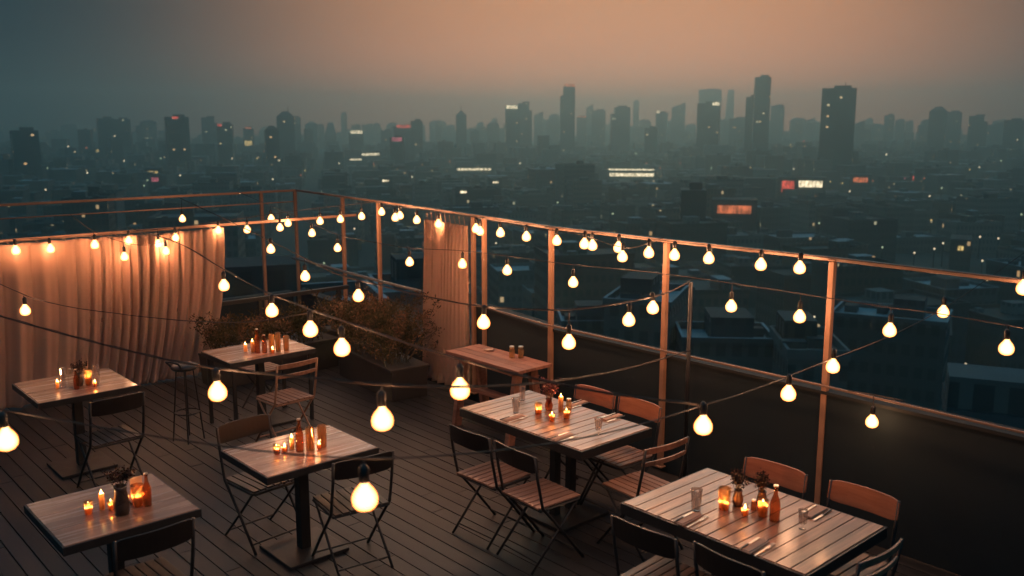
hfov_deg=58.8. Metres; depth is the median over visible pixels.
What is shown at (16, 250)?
string light
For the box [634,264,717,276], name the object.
city block
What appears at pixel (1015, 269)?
city block
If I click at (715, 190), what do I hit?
city block
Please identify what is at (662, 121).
tower
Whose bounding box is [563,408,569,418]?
votive candle
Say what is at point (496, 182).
lit building
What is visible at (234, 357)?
plank table
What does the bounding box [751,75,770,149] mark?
tower
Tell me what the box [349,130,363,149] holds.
tower
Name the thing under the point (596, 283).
city block
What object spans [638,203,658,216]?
city block
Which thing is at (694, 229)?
city block
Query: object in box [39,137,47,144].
distant tower
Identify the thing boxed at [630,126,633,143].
distant tower
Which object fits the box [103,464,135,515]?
flower vase
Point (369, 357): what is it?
shrub
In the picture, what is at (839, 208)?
city block
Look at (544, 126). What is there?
distant tower
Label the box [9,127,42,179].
tower
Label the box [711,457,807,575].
folding chair
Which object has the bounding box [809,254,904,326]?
city block
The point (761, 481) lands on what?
flower vase
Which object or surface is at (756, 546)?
napkin
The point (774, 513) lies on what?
bottle
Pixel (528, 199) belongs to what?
city block
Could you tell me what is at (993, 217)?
city block
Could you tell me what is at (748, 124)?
tower
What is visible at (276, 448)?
votive candle
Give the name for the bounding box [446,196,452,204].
city block
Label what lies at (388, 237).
city block
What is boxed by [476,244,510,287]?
city block
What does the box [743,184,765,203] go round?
city block
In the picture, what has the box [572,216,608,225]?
city block
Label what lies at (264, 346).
bottle
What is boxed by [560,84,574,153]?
tower
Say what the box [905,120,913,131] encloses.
distant tower
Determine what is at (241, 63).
sky
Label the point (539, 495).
wood seat chair
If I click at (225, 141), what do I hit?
tower
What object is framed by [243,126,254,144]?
tower
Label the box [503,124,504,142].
distant tower
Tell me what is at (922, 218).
city block
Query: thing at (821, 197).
city block
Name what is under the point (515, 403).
tumbler
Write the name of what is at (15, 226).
city block
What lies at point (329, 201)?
city block
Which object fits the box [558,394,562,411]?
pillar candle
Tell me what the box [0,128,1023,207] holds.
distant city
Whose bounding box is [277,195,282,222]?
city block
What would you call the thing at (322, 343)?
shrub
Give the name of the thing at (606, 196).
city block
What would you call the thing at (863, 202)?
city block
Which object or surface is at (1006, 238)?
city block
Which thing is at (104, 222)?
city block
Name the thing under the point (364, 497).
string light
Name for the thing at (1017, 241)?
city block
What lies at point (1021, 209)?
city block
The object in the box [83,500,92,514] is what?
votive candle
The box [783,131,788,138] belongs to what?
distant tower
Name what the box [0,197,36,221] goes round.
city block
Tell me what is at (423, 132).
distant tower
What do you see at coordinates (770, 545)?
fork
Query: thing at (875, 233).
city block
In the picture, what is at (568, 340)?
string light
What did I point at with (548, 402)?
flower vase
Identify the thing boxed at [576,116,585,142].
tower
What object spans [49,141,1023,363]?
city ground
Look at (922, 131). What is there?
tower
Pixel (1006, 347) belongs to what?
string light
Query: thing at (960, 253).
lit building
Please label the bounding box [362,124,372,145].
distant tower
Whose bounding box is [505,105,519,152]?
tower
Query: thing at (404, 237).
city block
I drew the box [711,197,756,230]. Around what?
lit building
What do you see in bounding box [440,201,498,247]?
city block
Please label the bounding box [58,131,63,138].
distant tower
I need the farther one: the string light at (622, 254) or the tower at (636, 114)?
the tower at (636, 114)
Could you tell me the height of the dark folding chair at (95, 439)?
0.847 m
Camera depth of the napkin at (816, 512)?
5.26 m
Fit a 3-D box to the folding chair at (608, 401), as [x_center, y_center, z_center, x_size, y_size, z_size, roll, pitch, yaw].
[0.534,1.268,7.407,0.487,0.847,0.445,-9,14,-42]
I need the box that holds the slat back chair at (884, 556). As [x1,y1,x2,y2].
[855,538,903,575]
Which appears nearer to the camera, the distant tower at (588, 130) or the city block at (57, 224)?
the city block at (57, 224)
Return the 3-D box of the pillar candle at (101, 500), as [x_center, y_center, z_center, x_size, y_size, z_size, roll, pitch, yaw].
[-2.401,1.234,5.317,0.032,0.123,0.032,-9,13,-41]
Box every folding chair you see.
[75,391,144,487]
[104,517,194,575]
[215,414,295,554]
[311,450,393,575]
[544,384,615,504]
[580,396,661,517]
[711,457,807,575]
[826,480,900,575]
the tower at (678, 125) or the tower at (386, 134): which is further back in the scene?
the tower at (678, 125)
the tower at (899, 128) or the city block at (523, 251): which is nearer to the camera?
the city block at (523, 251)
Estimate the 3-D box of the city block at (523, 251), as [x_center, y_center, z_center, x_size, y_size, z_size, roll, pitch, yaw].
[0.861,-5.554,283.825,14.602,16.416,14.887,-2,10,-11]
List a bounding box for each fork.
[687,516,708,527]
[754,542,775,555]
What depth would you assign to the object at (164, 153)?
1149.10 m
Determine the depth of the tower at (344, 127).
2216.36 m
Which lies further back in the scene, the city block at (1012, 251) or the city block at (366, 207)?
the city block at (366, 207)
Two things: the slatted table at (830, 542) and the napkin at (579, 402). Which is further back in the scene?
the napkin at (579, 402)
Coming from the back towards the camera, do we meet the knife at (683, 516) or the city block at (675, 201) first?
the city block at (675, 201)
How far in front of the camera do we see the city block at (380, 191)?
539.03 m
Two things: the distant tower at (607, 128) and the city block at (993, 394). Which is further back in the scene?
the distant tower at (607, 128)
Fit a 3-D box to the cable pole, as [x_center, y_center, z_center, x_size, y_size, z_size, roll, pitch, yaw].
[1.449,0.801,7.505,0.140,1.720,0.140,-9,13,-41]
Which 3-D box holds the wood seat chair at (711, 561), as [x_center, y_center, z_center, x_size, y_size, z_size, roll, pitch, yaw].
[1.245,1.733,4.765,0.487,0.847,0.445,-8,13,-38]
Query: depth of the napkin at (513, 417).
6.97 m
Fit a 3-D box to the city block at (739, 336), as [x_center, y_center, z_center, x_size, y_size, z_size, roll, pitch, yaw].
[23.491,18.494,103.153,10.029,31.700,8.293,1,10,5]
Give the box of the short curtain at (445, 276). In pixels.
[422,211,471,384]
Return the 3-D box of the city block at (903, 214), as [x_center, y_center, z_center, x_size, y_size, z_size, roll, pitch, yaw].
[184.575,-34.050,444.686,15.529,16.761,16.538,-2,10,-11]
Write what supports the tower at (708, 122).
on the city ground
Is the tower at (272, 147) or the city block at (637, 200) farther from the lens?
the tower at (272, 147)
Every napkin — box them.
[502,414,524,421]
[550,432,573,440]
[567,400,587,406]
[603,413,621,420]
[676,512,702,525]
[742,538,769,553]
[808,506,827,518]
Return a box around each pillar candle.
[98,490,104,509]
[250,339,254,351]
[289,434,293,449]
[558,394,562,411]
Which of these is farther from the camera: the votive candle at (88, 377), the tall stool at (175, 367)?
the tall stool at (175, 367)
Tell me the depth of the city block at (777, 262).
305.62 m
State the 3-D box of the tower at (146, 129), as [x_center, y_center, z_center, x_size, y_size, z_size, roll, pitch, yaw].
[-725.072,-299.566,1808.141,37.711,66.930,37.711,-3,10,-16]
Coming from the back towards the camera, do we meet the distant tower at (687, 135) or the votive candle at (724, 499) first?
the distant tower at (687, 135)
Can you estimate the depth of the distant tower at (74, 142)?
2137.94 m
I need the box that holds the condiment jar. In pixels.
[751,498,756,510]
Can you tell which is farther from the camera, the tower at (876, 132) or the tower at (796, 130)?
the tower at (876, 132)
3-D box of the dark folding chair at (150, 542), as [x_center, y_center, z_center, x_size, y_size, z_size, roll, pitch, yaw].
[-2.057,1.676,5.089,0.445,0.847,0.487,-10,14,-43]
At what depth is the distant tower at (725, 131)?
2077.92 m
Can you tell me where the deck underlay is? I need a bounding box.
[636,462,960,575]
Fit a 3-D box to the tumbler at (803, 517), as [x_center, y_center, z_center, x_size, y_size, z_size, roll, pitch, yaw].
[1.617,1.286,5.052,0.057,0.111,0.057,5,11,26]
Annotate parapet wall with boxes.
[218,290,293,329]
[301,289,476,401]
[475,303,1023,575]
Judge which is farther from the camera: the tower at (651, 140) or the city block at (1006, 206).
the tower at (651, 140)
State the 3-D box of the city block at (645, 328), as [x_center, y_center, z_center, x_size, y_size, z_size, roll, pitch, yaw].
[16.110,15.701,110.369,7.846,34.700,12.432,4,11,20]
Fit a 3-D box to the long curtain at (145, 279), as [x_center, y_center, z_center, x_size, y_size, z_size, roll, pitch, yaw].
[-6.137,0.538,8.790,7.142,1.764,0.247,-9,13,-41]
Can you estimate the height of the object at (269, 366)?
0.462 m
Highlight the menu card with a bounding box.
[129,475,141,504]
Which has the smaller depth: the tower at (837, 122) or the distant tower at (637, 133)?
the tower at (837, 122)
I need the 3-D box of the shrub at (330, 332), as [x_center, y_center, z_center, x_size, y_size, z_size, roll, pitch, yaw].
[-1.917,0.479,11.754,1.200,0.881,1.129,0,10,1]
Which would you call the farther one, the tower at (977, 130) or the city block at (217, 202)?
the tower at (977, 130)
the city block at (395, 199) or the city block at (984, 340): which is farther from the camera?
the city block at (395, 199)
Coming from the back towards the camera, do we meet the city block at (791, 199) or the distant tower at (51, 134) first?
the distant tower at (51, 134)
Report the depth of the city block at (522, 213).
401.69 m
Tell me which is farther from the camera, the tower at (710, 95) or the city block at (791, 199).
the tower at (710, 95)
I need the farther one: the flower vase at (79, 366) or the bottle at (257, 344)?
the bottle at (257, 344)
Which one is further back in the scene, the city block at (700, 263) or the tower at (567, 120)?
the tower at (567, 120)
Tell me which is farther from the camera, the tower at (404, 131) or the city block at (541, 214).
the tower at (404, 131)
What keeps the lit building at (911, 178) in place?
on the city ground
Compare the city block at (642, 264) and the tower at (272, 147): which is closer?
the city block at (642, 264)
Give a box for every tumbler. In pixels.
[58,367,65,387]
[91,364,99,384]
[268,334,274,352]
[275,332,280,351]
[283,335,288,350]
[305,426,314,450]
[317,424,326,447]
[512,397,519,413]
[519,385,525,400]
[594,417,602,432]
[691,487,702,511]
[798,508,808,529]
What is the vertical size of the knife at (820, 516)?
0.005 m
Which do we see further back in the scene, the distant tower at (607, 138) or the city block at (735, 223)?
the distant tower at (607, 138)
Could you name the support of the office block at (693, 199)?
on the city ground
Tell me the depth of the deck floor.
7.41 m
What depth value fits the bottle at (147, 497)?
5.34 m
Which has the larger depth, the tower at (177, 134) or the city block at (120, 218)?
the tower at (177, 134)
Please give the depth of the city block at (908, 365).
123.24 m
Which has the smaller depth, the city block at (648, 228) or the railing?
the railing
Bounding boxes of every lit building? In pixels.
[144,167,160,172]
[148,173,161,193]
[243,139,253,150]
[347,156,363,165]
[362,151,380,159]
[379,175,392,187]
[454,165,493,174]
[455,184,470,204]
[489,177,501,188]
[608,169,655,179]
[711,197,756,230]
[777,176,797,198]
[797,176,826,194]
[849,173,871,195]
[909,172,913,180]
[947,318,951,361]
[948,234,971,271]
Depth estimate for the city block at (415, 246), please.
281.90 m
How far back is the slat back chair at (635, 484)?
6.38 m
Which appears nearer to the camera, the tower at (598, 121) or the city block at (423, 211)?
the city block at (423, 211)
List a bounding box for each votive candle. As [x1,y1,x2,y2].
[83,369,91,385]
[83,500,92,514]
[107,499,113,510]
[130,482,143,507]
[273,443,279,454]
[281,443,287,451]
[535,402,541,414]
[549,412,554,421]
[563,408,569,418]
[719,485,730,510]
[741,504,748,516]
[757,497,768,517]
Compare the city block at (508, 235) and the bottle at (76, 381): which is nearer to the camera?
the bottle at (76, 381)
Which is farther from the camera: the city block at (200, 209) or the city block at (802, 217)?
the city block at (802, 217)
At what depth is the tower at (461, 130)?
1450.08 m
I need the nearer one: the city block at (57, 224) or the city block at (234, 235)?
the city block at (234, 235)
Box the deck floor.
[0,321,955,575]
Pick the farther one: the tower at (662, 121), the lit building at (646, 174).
the tower at (662, 121)
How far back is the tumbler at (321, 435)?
6.34 m
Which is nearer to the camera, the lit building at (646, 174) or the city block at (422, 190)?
the city block at (422, 190)
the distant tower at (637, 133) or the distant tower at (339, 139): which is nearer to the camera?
the distant tower at (637, 133)
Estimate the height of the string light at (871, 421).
0.241 m
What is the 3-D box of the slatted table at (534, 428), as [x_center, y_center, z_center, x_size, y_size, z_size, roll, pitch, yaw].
[0.312,1.367,7.085,0.759,0.751,1.344,-9,13,-41]
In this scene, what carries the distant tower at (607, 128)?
on the city ground
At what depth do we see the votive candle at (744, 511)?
5.22 m
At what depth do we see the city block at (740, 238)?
336.91 m
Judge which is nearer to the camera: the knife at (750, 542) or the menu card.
the knife at (750, 542)
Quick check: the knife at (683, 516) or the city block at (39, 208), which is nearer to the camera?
the knife at (683, 516)
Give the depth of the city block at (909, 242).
382.24 m
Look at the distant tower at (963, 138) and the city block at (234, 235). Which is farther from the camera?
the distant tower at (963, 138)
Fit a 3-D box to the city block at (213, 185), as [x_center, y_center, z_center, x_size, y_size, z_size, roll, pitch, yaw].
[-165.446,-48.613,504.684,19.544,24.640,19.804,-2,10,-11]
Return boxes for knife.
[672,511,693,522]
[738,537,759,549]
[813,509,831,520]
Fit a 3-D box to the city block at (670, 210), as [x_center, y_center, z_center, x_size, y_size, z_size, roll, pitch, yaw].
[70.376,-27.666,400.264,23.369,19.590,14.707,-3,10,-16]
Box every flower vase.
[70,358,87,385]
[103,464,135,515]
[538,375,559,410]
[730,468,748,506]
[751,468,769,501]
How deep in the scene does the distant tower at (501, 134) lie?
2163.03 m
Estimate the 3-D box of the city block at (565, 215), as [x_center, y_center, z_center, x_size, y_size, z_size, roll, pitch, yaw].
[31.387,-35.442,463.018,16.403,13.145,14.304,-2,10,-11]
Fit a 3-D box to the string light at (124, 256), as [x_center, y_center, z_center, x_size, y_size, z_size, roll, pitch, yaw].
[-4.234,-0.588,10.103,0.097,0.553,1.266,8,13,39]
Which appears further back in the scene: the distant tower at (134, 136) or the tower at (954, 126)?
the distant tower at (134, 136)
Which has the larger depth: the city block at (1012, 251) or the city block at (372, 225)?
the city block at (372, 225)
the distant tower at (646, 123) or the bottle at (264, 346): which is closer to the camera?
the bottle at (264, 346)
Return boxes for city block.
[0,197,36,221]
[0,206,10,233]
[0,233,27,244]
[9,215,25,232]
[21,216,63,232]
[23,227,63,236]
[31,231,103,242]
[36,204,44,219]
[42,203,62,219]
[61,191,115,236]
[86,186,125,230]
[112,224,148,236]
[124,196,147,227]
[135,199,197,226]
[147,208,245,257]
[151,187,191,200]
[178,191,214,207]
[192,178,232,202]
[198,205,218,210]
[214,200,229,209]
[223,255,389,314]
[229,185,262,220]
[244,218,268,246]
[245,233,255,256]
[250,227,266,255]
[252,184,291,214]
[253,186,278,227]
[264,209,272,238]
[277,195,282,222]
[301,264,377,282]
[307,231,358,268]
[308,265,357,269]
[311,201,355,209]
[311,207,364,243]
[318,191,356,207]
[321,183,351,192]
[323,189,353,208]
[346,233,361,249]
[362,196,376,220]
[365,186,396,197]
[368,253,423,328]
[369,212,417,237]
[371,194,407,212]
[371,205,411,212]
[374,227,423,269]
[375,203,410,230]
[381,223,403,230]
[384,226,412,230]
[391,247,406,253]
[394,229,423,251]
[404,193,440,204]
[406,241,423,252]
[410,248,423,252]
[411,199,448,219]
[412,180,437,200]
[420,204,439,223]
[424,212,429,219]
[430,208,439,219]
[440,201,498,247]
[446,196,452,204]
[452,185,479,204]
[468,246,500,275]
[469,280,481,308]
[471,185,501,200]
[476,195,515,206]
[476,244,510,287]
[488,244,534,293]
[489,260,534,313]
[496,204,506,208]
[499,206,536,243]
[504,225,538,243]
[513,190,549,207]
[513,224,553,246]
[522,285,534,316]
[529,206,548,221]
[533,226,560,245]
[534,240,634,322]
[537,225,613,245]
[547,205,580,225]
[555,161,594,207]
[555,205,592,226]
[557,300,603,334]
[567,177,601,207]
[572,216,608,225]
[578,200,600,218]
[581,221,601,228]
[583,222,609,230]
[600,200,635,219]
[602,272,688,350]
[605,192,608,201]
[608,184,647,201]
[609,217,655,259]
[625,195,659,216]
[634,260,658,267]
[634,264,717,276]
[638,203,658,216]
[640,216,667,263]
[641,203,678,218]
[653,197,679,205]
[655,216,727,265]
[656,187,671,199]
[660,275,749,320]
[672,179,703,199]
[675,307,772,372]
[678,255,736,272]
[685,184,735,216]
[704,175,743,196]
[706,217,741,229]
[716,256,775,307]
[726,227,763,259]
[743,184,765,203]
[749,228,775,233]
[755,261,811,326]
[756,201,790,230]
[759,230,836,259]
[765,260,781,265]
[768,197,797,201]
[769,311,850,389]
[773,199,803,206]
[782,239,859,265]
[790,200,832,231]
[795,238,868,253]
[797,192,847,203]
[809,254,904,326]
[815,202,869,232]
[820,211,898,261]
[833,294,952,410]
[834,288,970,363]
[843,198,886,206]
[866,201,914,232]
[878,196,931,207]
[896,231,945,253]
[902,270,935,289]
[903,275,998,304]
[913,208,938,230]
[932,198,956,218]
[936,215,1002,252]
[941,362,1023,428]
[947,210,1004,231]
[955,193,1020,231]
[965,300,1023,368]
[984,256,1023,303]
[997,245,1023,258]
[1000,231,1023,245]
[1011,239,1023,245]
[1018,199,1023,227]
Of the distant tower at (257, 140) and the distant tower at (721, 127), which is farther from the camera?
the distant tower at (721, 127)
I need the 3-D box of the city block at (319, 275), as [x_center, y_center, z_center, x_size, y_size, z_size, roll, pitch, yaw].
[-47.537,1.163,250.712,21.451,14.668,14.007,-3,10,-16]
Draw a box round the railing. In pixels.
[0,189,1023,504]
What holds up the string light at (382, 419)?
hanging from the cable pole
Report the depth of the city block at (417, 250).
263.48 m
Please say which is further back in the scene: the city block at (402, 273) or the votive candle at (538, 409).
the city block at (402, 273)
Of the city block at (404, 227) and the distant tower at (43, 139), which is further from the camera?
the distant tower at (43, 139)
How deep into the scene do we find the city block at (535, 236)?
334.90 m
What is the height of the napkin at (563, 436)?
0.010 m
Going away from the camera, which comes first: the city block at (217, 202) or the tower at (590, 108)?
the city block at (217, 202)
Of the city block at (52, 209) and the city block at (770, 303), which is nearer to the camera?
the city block at (770, 303)
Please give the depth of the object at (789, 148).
1146.10 m
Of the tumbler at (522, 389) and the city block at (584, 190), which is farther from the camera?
the city block at (584, 190)
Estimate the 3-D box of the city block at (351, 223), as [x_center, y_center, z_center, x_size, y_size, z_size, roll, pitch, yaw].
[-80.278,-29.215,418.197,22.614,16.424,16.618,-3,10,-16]
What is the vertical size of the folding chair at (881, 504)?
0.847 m
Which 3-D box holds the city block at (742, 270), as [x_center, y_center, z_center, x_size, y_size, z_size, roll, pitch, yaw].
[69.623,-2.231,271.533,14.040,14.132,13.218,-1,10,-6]
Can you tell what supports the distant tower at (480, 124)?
on the city ground
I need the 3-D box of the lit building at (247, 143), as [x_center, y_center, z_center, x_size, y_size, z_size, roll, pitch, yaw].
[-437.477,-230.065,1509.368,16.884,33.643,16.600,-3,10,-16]
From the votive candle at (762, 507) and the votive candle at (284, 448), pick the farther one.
the votive candle at (284, 448)
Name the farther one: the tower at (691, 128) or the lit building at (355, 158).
the tower at (691, 128)
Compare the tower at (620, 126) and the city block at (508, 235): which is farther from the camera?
the tower at (620, 126)
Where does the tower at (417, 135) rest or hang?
on the city ground
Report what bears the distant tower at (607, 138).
on the city ground
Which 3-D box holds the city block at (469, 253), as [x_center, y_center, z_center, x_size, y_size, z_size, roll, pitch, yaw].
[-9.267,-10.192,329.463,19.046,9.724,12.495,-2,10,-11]
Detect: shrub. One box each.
[189,297,338,387]
[306,286,444,401]
[314,292,405,360]
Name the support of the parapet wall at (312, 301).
on the deck floor
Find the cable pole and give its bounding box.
[682,282,692,477]
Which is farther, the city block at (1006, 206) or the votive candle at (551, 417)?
the city block at (1006, 206)
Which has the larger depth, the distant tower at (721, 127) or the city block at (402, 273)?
the distant tower at (721, 127)
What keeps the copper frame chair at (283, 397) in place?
on the deck floor
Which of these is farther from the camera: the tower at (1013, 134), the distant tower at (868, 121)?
the distant tower at (868, 121)
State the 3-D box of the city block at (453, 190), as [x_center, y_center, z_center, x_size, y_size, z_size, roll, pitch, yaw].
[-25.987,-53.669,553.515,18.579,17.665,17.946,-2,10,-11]
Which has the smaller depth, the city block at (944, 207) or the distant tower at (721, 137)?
the city block at (944, 207)
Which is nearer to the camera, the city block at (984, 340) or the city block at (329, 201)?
the city block at (984, 340)
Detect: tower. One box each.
[0,122,4,141]
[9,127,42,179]
[14,123,30,129]
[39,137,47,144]
[44,130,57,147]
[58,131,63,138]
[60,124,77,145]
[70,138,78,146]
[92,127,97,141]
[96,117,115,147]
[114,117,130,134]
[132,131,136,143]
[136,120,157,141]
[158,130,164,137]
[164,114,190,163]
[191,137,201,143]
[201,116,217,147]
[217,122,234,163]
[234,136,240,143]
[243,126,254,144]
[254,136,260,144]
[259,126,267,142]
[264,126,279,177]
[276,108,294,155]
[294,116,301,141]
[305,122,318,150]
[318,124,324,148]
[324,122,337,150]
[337,131,350,148]
[341,112,347,144]
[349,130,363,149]
[351,124,360,129]
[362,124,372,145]
[372,123,380,144]
[381,129,391,142]
[386,123,397,129]
[390,135,405,163]
[392,125,411,160]
[410,119,422,160]
[422,124,424,140]
[429,120,445,141]
[433,121,437,143]
[435,120,441,143]
[442,127,450,140]
[446,124,454,141]
[453,129,468,143]
[456,110,466,143]
[469,127,486,143]
[477,122,483,126]
[487,122,498,140]
[499,128,502,142]
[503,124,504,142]
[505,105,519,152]
[518,102,531,146]
[534,111,542,144]
[543,119,545,134]
[546,114,559,144]
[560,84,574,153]
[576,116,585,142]
[586,103,593,125]
[586,125,591,134]
[592,109,605,145]
[605,124,609,131]
[605,132,609,145]
[610,106,629,150]
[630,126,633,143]
[632,126,643,143]
[633,100,638,127]
[642,120,650,137]
[644,126,657,153]
[656,111,667,143]
[667,120,670,142]
[671,102,685,144]
[684,131,690,143]
[685,124,695,133]
[696,101,720,154]
[699,89,721,143]
[720,119,725,131]
[720,132,722,143]
[723,119,728,143]
[725,90,734,118]
[728,117,744,144]
[744,95,753,151]
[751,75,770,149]
[769,104,784,143]
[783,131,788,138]
[789,118,802,142]
[800,118,806,141]
[805,121,819,140]
[818,83,856,170]
[854,120,864,145]
[865,118,873,124]
[865,124,883,140]
[883,114,894,140]
[894,119,904,139]
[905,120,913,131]
[917,119,928,141]
[927,106,947,148]
[946,110,961,149]
[960,135,966,142]
[966,114,987,148]
[986,123,1003,144]
[992,118,1005,124]
[1002,118,1023,148]
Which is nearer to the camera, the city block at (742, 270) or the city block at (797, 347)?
the city block at (797, 347)
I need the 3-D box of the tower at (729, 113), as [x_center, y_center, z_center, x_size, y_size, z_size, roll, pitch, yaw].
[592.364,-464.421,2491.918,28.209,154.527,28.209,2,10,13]
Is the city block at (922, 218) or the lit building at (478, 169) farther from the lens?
the lit building at (478, 169)
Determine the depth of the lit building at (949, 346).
149.28 m
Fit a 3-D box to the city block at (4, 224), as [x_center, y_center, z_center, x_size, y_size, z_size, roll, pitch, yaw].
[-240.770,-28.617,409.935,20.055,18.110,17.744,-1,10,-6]
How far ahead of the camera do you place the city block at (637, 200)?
521.21 m
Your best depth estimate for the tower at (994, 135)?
1704.07 m
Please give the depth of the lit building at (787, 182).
639.98 m
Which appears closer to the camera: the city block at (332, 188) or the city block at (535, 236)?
the city block at (535, 236)
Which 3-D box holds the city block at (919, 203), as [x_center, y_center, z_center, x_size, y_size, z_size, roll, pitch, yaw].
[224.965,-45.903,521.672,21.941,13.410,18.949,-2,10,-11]
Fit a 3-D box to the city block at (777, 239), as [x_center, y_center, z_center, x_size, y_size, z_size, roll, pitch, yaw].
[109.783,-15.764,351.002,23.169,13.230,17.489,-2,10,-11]
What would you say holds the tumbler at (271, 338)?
on the plank table at (234, 357)
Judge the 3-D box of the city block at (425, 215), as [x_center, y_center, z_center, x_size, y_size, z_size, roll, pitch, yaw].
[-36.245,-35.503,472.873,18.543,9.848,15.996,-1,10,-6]
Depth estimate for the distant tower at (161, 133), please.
2110.13 m
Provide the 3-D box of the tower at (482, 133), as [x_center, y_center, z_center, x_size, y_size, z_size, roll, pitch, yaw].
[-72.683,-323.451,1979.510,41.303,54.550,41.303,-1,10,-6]
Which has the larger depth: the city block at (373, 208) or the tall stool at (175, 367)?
the city block at (373, 208)
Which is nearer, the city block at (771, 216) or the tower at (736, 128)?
the city block at (771, 216)
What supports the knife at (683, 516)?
on the slatted table at (830, 542)
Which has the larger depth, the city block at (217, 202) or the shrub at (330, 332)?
the city block at (217, 202)
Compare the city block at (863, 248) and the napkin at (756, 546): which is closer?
the napkin at (756, 546)
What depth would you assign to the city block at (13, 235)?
322.87 m
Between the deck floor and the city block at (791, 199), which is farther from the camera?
the city block at (791, 199)
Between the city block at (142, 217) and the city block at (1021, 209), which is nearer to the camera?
the city block at (142, 217)
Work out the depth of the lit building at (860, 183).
701.35 m
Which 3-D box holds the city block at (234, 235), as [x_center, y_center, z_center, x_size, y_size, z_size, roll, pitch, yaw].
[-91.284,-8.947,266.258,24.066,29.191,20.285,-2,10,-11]
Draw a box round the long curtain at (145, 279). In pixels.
[0,227,224,411]
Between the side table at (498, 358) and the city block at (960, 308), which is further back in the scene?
the city block at (960, 308)
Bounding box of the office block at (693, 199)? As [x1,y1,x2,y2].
[679,182,706,218]
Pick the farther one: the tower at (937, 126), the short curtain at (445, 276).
the tower at (937, 126)
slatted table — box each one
[460,390,651,532]
[620,468,886,575]
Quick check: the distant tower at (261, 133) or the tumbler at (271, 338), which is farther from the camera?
the distant tower at (261, 133)
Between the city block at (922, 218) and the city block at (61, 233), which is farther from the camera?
the city block at (922, 218)
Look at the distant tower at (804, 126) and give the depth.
2213.06 m
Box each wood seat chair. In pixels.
[448,424,534,549]
[494,440,583,574]
[610,515,711,575]
[693,541,765,575]
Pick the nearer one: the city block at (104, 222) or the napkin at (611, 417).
the napkin at (611, 417)
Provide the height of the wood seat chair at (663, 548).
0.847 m
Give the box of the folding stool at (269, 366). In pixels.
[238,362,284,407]
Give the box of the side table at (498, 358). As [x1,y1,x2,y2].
[446,344,551,445]
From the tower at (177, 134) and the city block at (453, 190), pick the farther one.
the tower at (177, 134)
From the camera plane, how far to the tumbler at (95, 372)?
7.89 m
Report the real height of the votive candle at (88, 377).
0.130 m
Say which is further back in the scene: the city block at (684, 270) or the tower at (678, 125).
the tower at (678, 125)
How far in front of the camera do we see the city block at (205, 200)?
441.97 m
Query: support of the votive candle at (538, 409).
on the slatted table at (534, 428)
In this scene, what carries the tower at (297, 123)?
on the city ground
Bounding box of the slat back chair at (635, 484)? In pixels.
[597,436,689,561]
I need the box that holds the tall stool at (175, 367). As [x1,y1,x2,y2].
[165,361,204,444]
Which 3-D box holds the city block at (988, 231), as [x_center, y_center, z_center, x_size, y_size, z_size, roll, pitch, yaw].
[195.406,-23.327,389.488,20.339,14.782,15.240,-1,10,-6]
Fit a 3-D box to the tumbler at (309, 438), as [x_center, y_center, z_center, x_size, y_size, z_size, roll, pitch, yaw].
[-1.399,1.042,6.294,0.065,0.161,0.065,4,11,21]
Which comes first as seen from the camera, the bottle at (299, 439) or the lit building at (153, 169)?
the bottle at (299, 439)
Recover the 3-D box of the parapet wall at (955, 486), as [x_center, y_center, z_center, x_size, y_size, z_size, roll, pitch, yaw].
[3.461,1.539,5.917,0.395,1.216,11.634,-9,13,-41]
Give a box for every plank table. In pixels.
[12,368,139,479]
[24,473,201,572]
[201,338,315,426]
[221,424,378,570]
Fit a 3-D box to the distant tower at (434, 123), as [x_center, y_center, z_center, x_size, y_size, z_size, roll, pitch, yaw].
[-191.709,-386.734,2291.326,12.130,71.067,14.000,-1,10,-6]
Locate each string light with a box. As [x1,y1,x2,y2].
[0,253,1023,511]
[0,284,313,322]
[0,315,691,430]
[1,201,376,254]
[70,214,180,260]
[128,227,699,404]
[179,198,692,349]
[239,192,1023,354]
[377,202,1023,294]
[378,205,663,261]
[848,390,903,427]
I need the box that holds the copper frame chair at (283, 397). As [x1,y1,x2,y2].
[255,357,317,441]
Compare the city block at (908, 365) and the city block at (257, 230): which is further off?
the city block at (257, 230)
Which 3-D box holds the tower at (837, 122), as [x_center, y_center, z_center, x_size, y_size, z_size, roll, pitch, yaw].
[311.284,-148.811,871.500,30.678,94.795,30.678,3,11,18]
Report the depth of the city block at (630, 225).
355.64 m
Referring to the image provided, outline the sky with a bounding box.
[0,0,1023,144]
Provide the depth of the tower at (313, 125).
1789.51 m
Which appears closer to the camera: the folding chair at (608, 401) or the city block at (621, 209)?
the folding chair at (608, 401)
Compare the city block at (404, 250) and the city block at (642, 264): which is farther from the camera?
the city block at (404, 250)
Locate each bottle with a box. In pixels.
[73,369,79,388]
[143,472,151,506]
[254,328,259,352]
[262,334,266,352]
[295,418,303,451]
[769,484,780,522]

